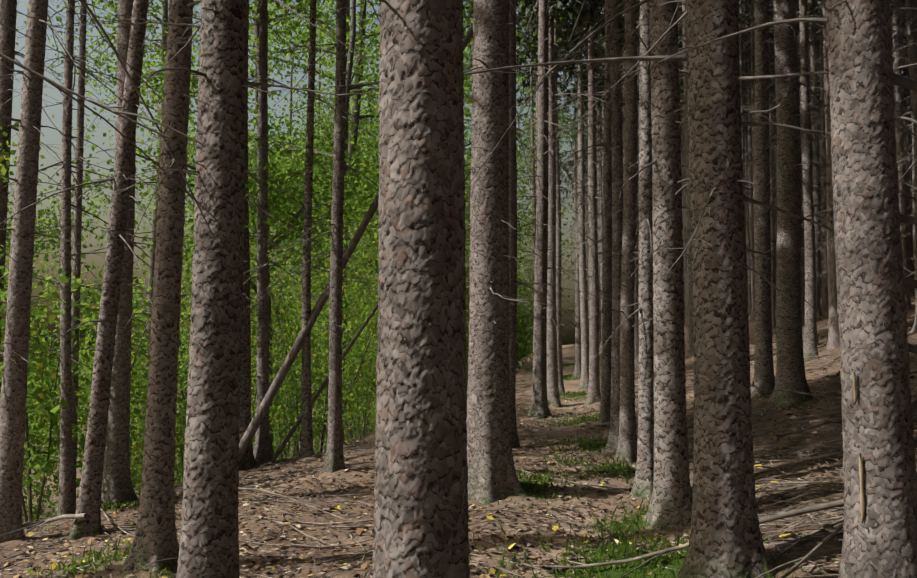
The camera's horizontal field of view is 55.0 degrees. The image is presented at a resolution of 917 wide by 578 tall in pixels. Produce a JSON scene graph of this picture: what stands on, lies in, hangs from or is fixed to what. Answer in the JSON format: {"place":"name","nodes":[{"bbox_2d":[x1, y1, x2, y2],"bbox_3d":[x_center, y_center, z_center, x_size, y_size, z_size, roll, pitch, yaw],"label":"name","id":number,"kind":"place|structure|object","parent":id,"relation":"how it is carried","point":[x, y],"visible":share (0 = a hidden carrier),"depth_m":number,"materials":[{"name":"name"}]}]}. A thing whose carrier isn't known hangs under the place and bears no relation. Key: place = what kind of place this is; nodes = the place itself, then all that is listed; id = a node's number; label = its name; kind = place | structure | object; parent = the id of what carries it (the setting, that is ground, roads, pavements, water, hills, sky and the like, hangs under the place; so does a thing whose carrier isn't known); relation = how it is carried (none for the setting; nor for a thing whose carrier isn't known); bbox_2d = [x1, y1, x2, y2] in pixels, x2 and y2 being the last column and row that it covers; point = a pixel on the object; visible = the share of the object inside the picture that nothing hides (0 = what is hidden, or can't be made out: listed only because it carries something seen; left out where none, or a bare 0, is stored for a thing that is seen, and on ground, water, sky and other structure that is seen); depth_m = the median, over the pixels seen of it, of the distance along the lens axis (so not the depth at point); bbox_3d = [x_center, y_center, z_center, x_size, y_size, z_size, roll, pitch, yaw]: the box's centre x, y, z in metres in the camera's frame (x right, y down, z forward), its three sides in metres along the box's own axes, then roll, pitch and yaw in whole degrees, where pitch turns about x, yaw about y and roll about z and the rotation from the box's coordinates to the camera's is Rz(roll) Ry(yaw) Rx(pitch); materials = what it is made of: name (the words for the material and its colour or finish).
{"place":"outdoors","nodes":[
{"label":"outdoors","id":0,"kind":"place"},
{"bbox_2d":[0,0,907,399],"label":"sky","id":1,"kind":"structure","parent":0,"point":[51,136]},
{"bbox_2d":[0,261,916,577],"bbox_3d":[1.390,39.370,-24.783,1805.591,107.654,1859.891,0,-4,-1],"label":"forest floor","id":2,"kind":"structure","parent":0,"point":[522,375],"depth_m":8.72,"materials":[{"name":"soil"}]},
{"bbox_2d":[0,230,58,429],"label":"shrub","id":3,"kind":"object","parent":2,"relation":"on","point":[47,373],"visible":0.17,"depth_m":11.86,"materials":[{"name":"green plant"}]},
{"bbox_2d":[0,122,100,523],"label":"shrub","id":4,"kind":"object","parent":2,"relation":"on","point":[3,170],"visible":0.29,"depth_m":13.26,"materials":[{"name":"green plant"}]},
{"bbox_2d":[0,0,105,360],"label":"spruce","id":5,"kind":"object","parent":2,"relation":"on","point":[8,12],"visible":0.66,"depth_m":11.47,"materials":[{"name":"brown plant"}]},
{"bbox_2d":[0,0,108,542],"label":"spruce","id":6,"kind":"object","parent":2,"relation":"on","point":[16,352],"visible":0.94,"depth_m":9.07,"materials":[{"name":"brown plant"}]},
{"bbox_2d":[0,160,108,387],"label":"hardwood","id":7,"kind":"object","parent":2,"relation":"on","point":[42,246],"visible":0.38,"depth_m":25.71,"materials":[{"name":"green plant"}]},
{"bbox_2d":[0,318,136,520],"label":"shrub","id":8,"kind":"object","parent":2,"relation":"on","point":[32,426],"visible":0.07,"depth_m":29.87,"materials":[{"name":"green plant"}]},
{"bbox_2d":[0,239,138,531],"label":"shrub","id":9,"kind":"object","parent":2,"relation":"on","point":[39,393],"visible":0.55,"depth_m":10.65,"materials":[{"name":"green plant"}]},
{"bbox_2d":[22,433,143,529],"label":"shrub","id":10,"kind":"object","parent":2,"relation":"on","point":[51,503],"visible":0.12,"depth_m":14.73,"materials":[{"name":"green plant"}]},
{"bbox_2d":[7,0,167,506],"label":"spruce","id":11,"kind":"object","parent":2,"relation":"on","point":[75,310],"visible":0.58,"depth_m":12.34,"materials":[{"name":"brown plant"}]},
{"bbox_2d":[0,0,198,521],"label":"spruce","id":12,"kind":"object","parent":2,"relation":"on","point":[66,503],"visible":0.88,"depth_m":10.32,"materials":[{"name":"brown plant"}]},
{"bbox_2d":[0,0,221,241],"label":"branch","id":13,"kind":"object","parent":2,"relation":"on","point":[61,87],"visible":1,"depth_m":2.20,"materials":[{"name":"wood"}]},
{"bbox_2d":[40,0,193,504],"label":"spruce","id":14,"kind":"object","parent":2,"relation":"on","point":[117,486],"visible":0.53,"depth_m":10.85,"materials":[{"name":"brown plant"}]},
{"bbox_2d":[0,255,244,497],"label":"shrub","id":15,"kind":"object","parent":2,"relation":"on","point":[134,374],"visible":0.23,"depth_m":13.18,"materials":[{"name":"green plant"}]},
{"bbox_2d":[0,0,273,539],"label":"spruce","id":16,"kind":"object","parent":2,"relation":"on","point":[89,499],"visible":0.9,"depth_m":9.03,"materials":[{"name":"brown plant"}]},
{"bbox_2d":[40,284,254,490],"bbox_3d":[-8.341,3.852,25.023,5.633,8.000,4.838,0,-4,7],"label":"shrub","id":17,"kind":"object","parent":2,"relation":"on","point":[139,363],"visible":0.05,"depth_m":24.99,"materials":[{"name":"green plant"}]},
{"bbox_2d":[32,222,291,458],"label":"hardwood","id":18,"kind":"object","parent":2,"relation":"on","point":[91,324],"visible":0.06,"depth_m":42.14,"materials":[{"name":"green plant"}]},
{"bbox_2d":[28,199,323,461],"bbox_3d":[-9.197,2.989,30.664,6.342,12.816,10.995,-3,-5,36],"label":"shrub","id":19,"kind":"object","parent":2,"relation":"on","point":[188,334],"visible":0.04,"depth_m":30.63,"materials":[{"name":"green plant"}]},
{"bbox_2d":[56,234,317,475],"bbox_3d":[-5.290,1.633,16.981,4.662,6.621,4.004,2,-5,-30],"label":"shrub","id":20,"kind":"object","parent":2,"relation":"on","point":[138,356],"visible":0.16,"depth_m":16.40,"materials":[{"name":"green plant"}]},
{"bbox_2d":[129,369,252,493],"bbox_3d":[-4.596,2.677,14.682,2.118,2.954,2.472,2,-5,-31],"label":"shrub","id":21,"kind":"object","parent":2,"relation":"on","point":[181,445],"visible":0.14,"depth_m":14.58,"materials":[{"name":"green plant"}]},
{"bbox_2d":[5,0,377,493],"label":"hardwood","id":22,"kind":"object","parent":2,"relation":"on","point":[153,235],"visible":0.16,"depth_m":33.48,"materials":[{"name":"green plant"}]},
{"bbox_2d":[85,0,303,469],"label":"spruce","id":23,"kind":"object","parent":2,"relation":"on","point":[247,461],"visible":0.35,"depth_m":13.14,"materials":[{"name":"brown plant"}]},
{"bbox_2d":[36,0,378,456],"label":"hardwood","id":24,"kind":"object","parent":2,"relation":"on","point":[279,204],"visible":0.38,"depth_m":14.75,"materials":[{"name":"green plant"}]},
{"bbox_2d":[82,0,378,324],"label":"hardwood","id":25,"kind":"object","parent":2,"relation":"on","point":[256,95],"visible":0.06,"depth_m":42.06,"materials":[{"name":"green plant"}]},
{"bbox_2d":[95,0,378,577],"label":"spruce","id":26,"kind":"object","parent":2,"relation":"on","point":[209,541],"visible":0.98,"depth_m":5.19,"materials":[{"name":"brown plant"}]},
{"bbox_2d":[110,0,378,572],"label":"spruce","id":27,"kind":"object","parent":2,"relation":"on","point":[155,537],"visible":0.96,"depth_m":6.61,"materials":[{"name":"brown plant"}]},
{"bbox_2d":[180,244,315,449],"bbox_3d":[-3.539,1.102,14.405,2.508,4.147,2.920,2,-4,-23],"label":"shrub","id":28,"kind":"object","parent":2,"relation":"on","point":[272,359],"visible":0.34,"depth_m":14.20,"materials":[{"name":"green plant"}]},
{"bbox_2d":[142,353,363,478],"bbox_3d":[-4.599,3.056,18.936,4.908,3.949,3.483,-3,-5,37],"label":"shrub","id":29,"kind":"object","parent":2,"relation":"on","point":[285,434],"visible":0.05,"depth_m":18.34,"materials":[{"name":"green plant"}]},
{"bbox_2d":[134,0,375,457],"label":"hardwood","id":30,"kind":"object","parent":2,"relation":"on","point":[291,81],"visible":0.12,"depth_m":46.31,"materials":[{"name":"green plant"}]},
{"bbox_2d":[145,76,379,457],"bbox_3d":[-5.195,0.136,34.645,7.964,17.040,14.057,-1,-4,14],"label":"hardwood","id":31,"kind":"object","parent":2,"relation":"on","point":[328,164],"visible":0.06,"depth_m":34.47,"materials":[{"name":"green plant"}]},
{"bbox_2d":[157,54,378,453],"bbox_3d":[-3.111,-0.206,19.061,6.057,8.602,5.202,2,-4,-25],"label":"tree","id":32,"kind":"object","parent":2,"relation":"on","point":[363,354],"visible":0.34,"depth_m":19.43,"materials":[{"name":"green plant"}]},
{"bbox_2d":[184,225,377,453],"bbox_3d":[-6.739,2.829,37.903,10.766,11.679,11.180,3,-5,-33],"label":"hardwood","id":33,"kind":"object","parent":2,"relation":"on","point":[315,439],"visible":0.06,"depth_m":37.44,"materials":[{"name":"green plant"}]},
{"bbox_2d":[192,0,372,461],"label":"spruce","id":34,"kind":"object","parent":2,"relation":"on","point":[261,452],"visible":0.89,"depth_m":13.55,"materials":[{"name":"brown plant"}]},
{"bbox_2d":[51,0,537,401],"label":"hardwood","id":35,"kind":"object","parent":2,"relation":"on","point":[328,73],"visible":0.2,"depth_m":27.97,"materials":[{"name":"green plant"}]},
{"bbox_2d":[251,314,352,456],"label":"shrub","id":36,"kind":"object","parent":2,"relation":"on","point":[297,395],"visible":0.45,"depth_m":15.52,"materials":[{"name":"green plant"}]},
{"bbox_2d":[251,362,366,459],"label":"shrub","id":37,"kind":"object","parent":2,"relation":"on","point":[277,429],"visible":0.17,"depth_m":19.40,"materials":[{"name":"green plant"}]},
{"bbox_2d":[242,0,380,473],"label":"spruce","id":38,"kind":"object","parent":2,"relation":"on","point":[334,461],"visible":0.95,"depth_m":10.75,"materials":[{"name":"brown plant"}]},
{"bbox_2d":[250,285,373,458],"bbox_3d":[-3.203,1.948,18.062,3.083,4.300,3.598,-2,-4,21],"label":"shrub","id":39,"kind":"object","parent":2,"relation":"on","point":[322,333],"visible":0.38,"depth_m":18.03,"materials":[{"name":"green plant"}]},
{"bbox_2d":[249,22,377,447],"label":"hardwood","id":40,"kind":"object","parent":2,"relation":"on","point":[319,86],"visible":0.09,"depth_m":49.34,"materials":[{"name":"green plant"}]},
{"bbox_2d":[251,0,377,376],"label":"hardwood","id":41,"kind":"object","parent":2,"relation":"on","point":[321,111],"visible":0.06,"depth_m":59.48,"materials":[{"name":"green plant"}]},
{"bbox_2d":[254,0,378,459],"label":"spruce","id":42,"kind":"object","parent":2,"relation":"on","point":[306,447],"visible":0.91,"depth_m":13.24,"materials":[{"name":"brown plant"}]},
{"bbox_2d":[273,258,377,442],"bbox_3d":[-2.987,1.606,22.497,4.062,5.768,3.488,-2,-4,27],"label":"shrub","id":43,"kind":"object","parent":2,"relation":"on","point":[355,307],"visible":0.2,"depth_m":22.09,"materials":[{"name":"green plant"}]},
{"bbox_2d":[186,0,471,442],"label":"hardwood","id":44,"kind":"object","parent":2,"relation":"on","point":[349,56],"visible":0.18,"depth_m":23.93,"materials":[{"name":"green plant"}]},
{"bbox_2d":[298,333,376,444],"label":"shrub","id":45,"kind":"object","parent":2,"relation":"on","point":[346,423],"visible":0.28,"depth_m":21.17,"materials":[{"name":"green plant"}]},
{"bbox_2d":[145,0,530,452],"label":"hardwood","id":46,"kind":"object","parent":2,"relation":"on","point":[351,147],"visible":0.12,"depth_m":31.93,"materials":[{"name":"green plant"}]},
{"bbox_2d":[311,295,377,438],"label":"shrub","id":47,"kind":"object","parent":2,"relation":"on","point":[371,381],"visible":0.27,"depth_m":22.37,"materials":[{"name":"green plant"}]},
{"bbox_2d":[239,24,472,462],"bbox_3d":[-0.970,-1.865,13.685,5.326,9.843,0.150,1,-4,-14],"label":"leaning dead trunk","id":48,"kind":"object","parent":2,"relation":"on","point":[260,413],"visible":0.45,"depth_m":13.10,"materials":[{"name":"wood"}]},
{"bbox_2d":[269,170,470,462],"bbox_3d":[-1.363,0.403,14.070,3.665,5.060,0.070,2,-5,-28],"label":"leaning dead trunk","id":49,"kind":"object","parent":2,"relation":"on","point":[296,425],"visible":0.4,"depth_m":13.56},
{"bbox_2d":[280,58,534,362],"bbox_3d":[-2.110,-1.866,37.648,12.848,16.522,10.578,-2,-5,29],"label":"hardwood","id":50,"kind":"object","parent":2,"relation":"on","point":[469,189],"visible":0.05,"depth_m":37.45,"materials":[{"name":"green plant"}]},
{"bbox_2d":[280,0,536,231],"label":"hardwood","id":51,"kind":"object","parent":2,"relation":"on","point":[360,140],"visible":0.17,"depth_m":33.08,"materials":[{"name":"green plant"}]},
{"bbox_2d":[372,0,490,577],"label":"spruce","id":52,"kind":"object","parent":2,"relation":"on","point":[421,520],"visible":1,"depth_m":3.20,"materials":[{"name":"brown plant"}]},
{"bbox_2d":[27,359,835,577],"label":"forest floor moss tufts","id":53,"kind":"object","parent":2,"relation":"on","point":[658,560],"visible":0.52,"depth_m":6.98,"materials":[{"name":"green plant"}]},
{"bbox_2d":[306,1,580,153],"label":"hardwood","id":54,"kind":"object","parent":2,"relation":"on","point":[465,79],"visible":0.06,"depth_m":23.90,"materials":[{"name":"green plant"}]},
{"bbox_2d":[328,6,574,260],"bbox_3d":[-1.061,-7.221,42.118,12.100,29.679,15.641,1,-4,-8],"label":"hardwood","id":55,"kind":"object","parent":2,"relation":"on","point":[465,142],"visible":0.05,"depth_m":38.76,"materials":[{"name":"green plant"}]},
{"bbox_2d":[0,304,916,577],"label":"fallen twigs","id":56,"kind":"object","parent":2,"relation":"on","point":[782,514],"visible":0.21,"depth_m":7.96,"materials":[{"name":"wood"}]},
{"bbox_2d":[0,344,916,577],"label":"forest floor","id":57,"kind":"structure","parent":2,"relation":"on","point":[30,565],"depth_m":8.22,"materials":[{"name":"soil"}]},
{"bbox_2d":[0,321,916,577],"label":"fallen leaves","id":58,"kind":"object","parent":2,"relation":"on","point":[360,530],"visible":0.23,"depth_m":7.89,"materials":[{"name":"plant"}]},
{"bbox_2d":[361,76,587,216],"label":"hardwood","id":59,"kind":"object","parent":2,"relation":"on","point":[526,125],"visible":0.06,"depth_m":47.11,"materials":[{"name":"green plant"}]},
{"bbox_2d":[358,95,601,337],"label":"hardwood","id":60,"kind":"object","parent":2,"relation":"on","point":[525,233],"visible":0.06,"depth_m":43.66,"materials":[{"name":"green plant"}]},
{"bbox_2d":[466,277,533,366],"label":"shrub","id":61,"kind":"object","parent":2,"relation":"on","point":[517,326],"visible":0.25,"depth_m":40.05,"materials":[{"name":"green plant"}]},
{"bbox_2d":[462,3,538,321],"bbox_3d":[1.867,-8.170,36.202,4.580,24.344,5.214,-1,-4,16],"label":"spruce tree","id":62,"kind":"object","parent":2,"relation":"on","point":[518,41],"visible":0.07,"depth_m":36.32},
{"bbox_2d":[463,0,598,448],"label":"spruce","id":63,"kind":"object","parent":2,"relation":"on","point":[513,248],"visible":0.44,"depth_m":12.52,"materials":[{"name":"brown plant"}]},
{"bbox_2d":[465,0,603,418],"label":"spruce","id":64,"kind":"object","parent":2,"relation":"on","point":[539,407],"visible":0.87,"depth_m":16.88,"materials":[{"name":"brown plant"}]},
{"bbox_2d":[463,0,628,503],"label":"spruce","id":65,"kind":"object","parent":2,"relation":"on","point":[492,476],"visible":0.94,"depth_m":8.70,"materials":[{"name":"brown plant"}]},
{"bbox_2d":[516,2,575,326],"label":"spruce tree","id":66,"kind":"object","parent":2,"relation":"on","point":[534,188],"visible":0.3,"depth_m":41.33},
{"bbox_2d":[516,4,584,342],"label":"spruce tree","id":67,"kind":"object","parent":2,"relation":"on","point":[524,84],"visible":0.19,"depth_m":44.97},
{"bbox_2d":[517,0,623,389],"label":"spruce","id":68,"kind":"object","parent":2,"relation":"on","point":[584,378],"visible":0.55,"depth_m":23.56,"materials":[{"name":"brown plant"}]},
{"bbox_2d":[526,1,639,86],"bbox_3d":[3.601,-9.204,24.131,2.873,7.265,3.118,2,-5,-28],"label":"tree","id":69,"kind":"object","parent":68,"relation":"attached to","point":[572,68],"visible":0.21,"depth_m":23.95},
{"bbox_2d":[517,0,637,395],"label":"spruce","id":70,"kind":"object","parent":2,"relation":"on","point":[559,304],"visible":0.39,"depth_m":22.32,"materials":[{"name":"brown plant"}]},
{"bbox_2d":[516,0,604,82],"bbox_3d":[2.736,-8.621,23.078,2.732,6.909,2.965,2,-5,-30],"label":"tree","id":71,"kind":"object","parent":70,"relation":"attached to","point":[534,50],"visible":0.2,"depth_m":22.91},
{"bbox_2d":[516,0,639,407],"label":"spruce","id":72,"kind":"object","parent":2,"relation":"on","point":[553,396],"visible":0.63,"depth_m":19.91,"materials":[{"name":"brown plant"}]},
{"bbox_2d":[464,0,692,530],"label":"spruce","id":73,"kind":"object","parent":2,"relation":"on","point":[671,504],"visible":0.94,"depth_m":7.63,"materials":[{"name":"brown plant"}]},
{"bbox_2d":[521,43,637,377],"bbox_3d":[4.517,-4.983,29.453,4.430,16.503,3.790,-1,-4,16],"label":"spruce","id":74,"kind":"object","parent":2,"relation":"on","point":[577,370],"visible":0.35,"depth_m":29.20,"materials":[{"name":"brown plant"}]},
{"bbox_2d":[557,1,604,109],"bbox_3d":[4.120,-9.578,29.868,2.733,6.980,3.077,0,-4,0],"label":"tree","id":75,"kind":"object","parent":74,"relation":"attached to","point":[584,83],"visible":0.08,"depth_m":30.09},
{"bbox_2d":[558,72,601,348],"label":"spruce tree","id":76,"kind":"object","parent":2,"relation":"on","point":[560,157],"visible":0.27,"depth_m":64.89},
{"bbox_2d":[561,37,623,346],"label":"spruce tree","id":77,"kind":"object","parent":2,"relation":"on","point":[598,205],"visible":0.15,"depth_m":60.02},
{"bbox_2d":[516,1,687,405],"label":"spruce","id":78,"kind":"object","parent":2,"relation":"on","point":[594,394],"visible":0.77,"depth_m":19.79,"materials":[{"name":"brown plant"}]},
{"bbox_2d":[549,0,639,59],"bbox_3d":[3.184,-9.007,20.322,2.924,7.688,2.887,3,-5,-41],"label":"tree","id":79,"kind":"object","parent":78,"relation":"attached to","point":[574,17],"visible":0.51,"depth_m":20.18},
{"bbox_2d":[525,0,687,422],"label":"spruce","id":80,"kind":"object","parent":2,"relation":"on","point":[605,401],"visible":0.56,"depth_m":14.69,"materials":[{"name":"brown plant"}]},
{"bbox_2d":[537,0,687,451],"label":"spruce","id":81,"kind":"object","parent":2,"relation":"on","point":[616,238],"visible":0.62,"depth_m":11.98,"materials":[{"name":"brown plant"}]},
{"bbox_2d":[329,0,916,577],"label":"spruce","id":82,"kind":"object","parent":2,"relation":"on","point":[725,536],"visible":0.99,"depth_m":5.91,"materials":[{"name":"brown plant"}]},
{"bbox_2d":[565,10,683,367],"bbox_3d":[6.097,-9.181,32.602,4.997,24.743,4.390,-2,-5,31],"label":"spruce tree","id":83,"kind":"object","parent":2,"relation":"on","point":[636,342],"visible":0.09,"depth_m":31.44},
{"bbox_2d":[509,0,797,461],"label":"spruce","id":84,"kind":"object","parent":2,"relation":"on","point":[627,443],"visible":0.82,"depth_m":10.95,"materials":[{"name":"brown plant"}]},
{"bbox_2d":[557,0,803,499],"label":"spruce","id":85,"kind":"object","parent":2,"relation":"on","point":[642,487],"visible":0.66,"depth_m":8.70,"materials":[{"name":"brown plant"}]},
{"bbox_2d":[625,2,776,357],"bbox_3d":[8.478,-8.821,31.204,6.127,23.054,4.724,-1,-4,15],"label":"spruce tree","id":86,"kind":"object","parent":2,"relation":"on","point":[689,352],"visible":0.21,"depth_m":30.65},
{"bbox_2d":[501,0,916,577],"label":"spruce","id":87,"kind":"object","parent":2,"relation":"on","point":[880,493],"visible":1,"depth_m":4.39,"materials":[{"name":"brown plant"}]},
{"bbox_2d":[738,1,773,317],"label":"spruce tree","id":88,"kind":"object","parent":2,"relation":"on","point":[748,265],"visible":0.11,"depth_m":46.58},
{"bbox_2d":[743,2,776,319],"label":"spruce tree","id":89,"kind":"object","parent":2,"relation":"on","point":[751,237],"visible":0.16,"depth_m":44.88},
{"bbox_2d":[738,0,799,327],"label":"spruce tree","id":90,"kind":"object","parent":2,"relation":"on","point":[753,74],"visible":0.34,"depth_m":37.69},
{"bbox_2d":[738,0,800,255],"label":"spruce tree","id":91,"kind":"object","parent":2,"relation":"on","point":[742,82],"visible":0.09,"depth_m":39.62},
{"bbox_2d":[637,0,907,397],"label":"spruce","id":92,"kind":"object","parent":2,"relation":"on","point":[764,380],"visible":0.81,"depth_m":15.60,"materials":[{"name":"brown plant"}]},
{"bbox_2d":[637,0,916,406],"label":"spruce","id":93,"kind":"object","parent":2,"relation":"on","point":[790,371],"visible":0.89,"depth_m":14.22,"materials":[{"name":"brown plant"}]},
{"bbox_2d":[737,0,823,307],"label":"spruce tree","id":94,"kind":"object","parent":2,"relation":"on","point":[753,11],"visible":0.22,"depth_m":27.98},
{"bbox_2d":[738,0,824,327],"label":"spruce tree","id":95,"kind":"object","parent":2,"relation":"on","point":[773,293],"visible":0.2,"depth_m":34.27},
{"bbox_2d":[739,10,826,326],"bbox_3d":[11.872,-11.266,30.611,4.282,25.917,5.553,1,-4,-18],"label":"spruce tree","id":96,"kind":"object","parent":2,"relation":"on","point":[802,299],"visible":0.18,"depth_m":30.08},
{"bbox_2d":[747,0,827,345],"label":"spruce tree","id":97,"kind":"object","parent":2,"relation":"on","point":[811,154],"visible":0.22,"depth_m":22.60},
{"bbox_2d":[752,0,826,316],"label":"spruce tree","id":98,"kind":"object","parent":2,"relation":"on","point":[816,180],"visible":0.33,"depth_m":34.06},
{"bbox_2d":[747,0,832,361],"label":"spruce","id":99,"kind":"object","parent":2,"relation":"on","point":[810,349],"visible":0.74,"depth_m":19.39,"materials":[{"name":"brown plant"}]},
{"bbox_2d":[771,1,828,307],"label":"spruce tree","id":100,"kind":"object","parent":2,"relation":"on","point":[824,302],"visible":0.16,"depth_m":38.53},
{"bbox_2d":[744,1,912,349],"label":"spruce tree","id":101,"kind":"object","parent":2,"relation":"on","point":[833,342],"visible":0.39,"depth_m":20.75,"materials":[{"name":"plant"}]},
{"bbox_2d":[752,0,906,326],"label":"spruce tree","id":102,"kind":"object","parent":2,"relation":"on","point":[824,52],"visible":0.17,"depth_m":27.17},
{"bbox_2d":[815,0,914,296],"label":"spruce tree","id":103,"kind":"object","parent":2,"relation":"on","point":[912,290],"visible":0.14,"depth_m":29.98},
{"bbox_2d":[815,0,916,333],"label":"spruce tree","id":104,"kind":"object","parent":2,"relation":"on","point":[912,46],"visible":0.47,"depth_m":20.20,"materials":[{"name":"plant"}]},
{"bbox_2d":[889,0,912,309],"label":"spruce tree","id":105,"kind":"object","parent":2,"relation":"on","point":[903,203],"visible":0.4,"depth_m":25.92,"materials":[{"name":"plant"}]},
{"bbox_2d":[891,0,913,278],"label":"spruce tree","id":106,"kind":"object","parent":2,"relation":"on","point":[907,164],"visible":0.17,"depth_m":34.27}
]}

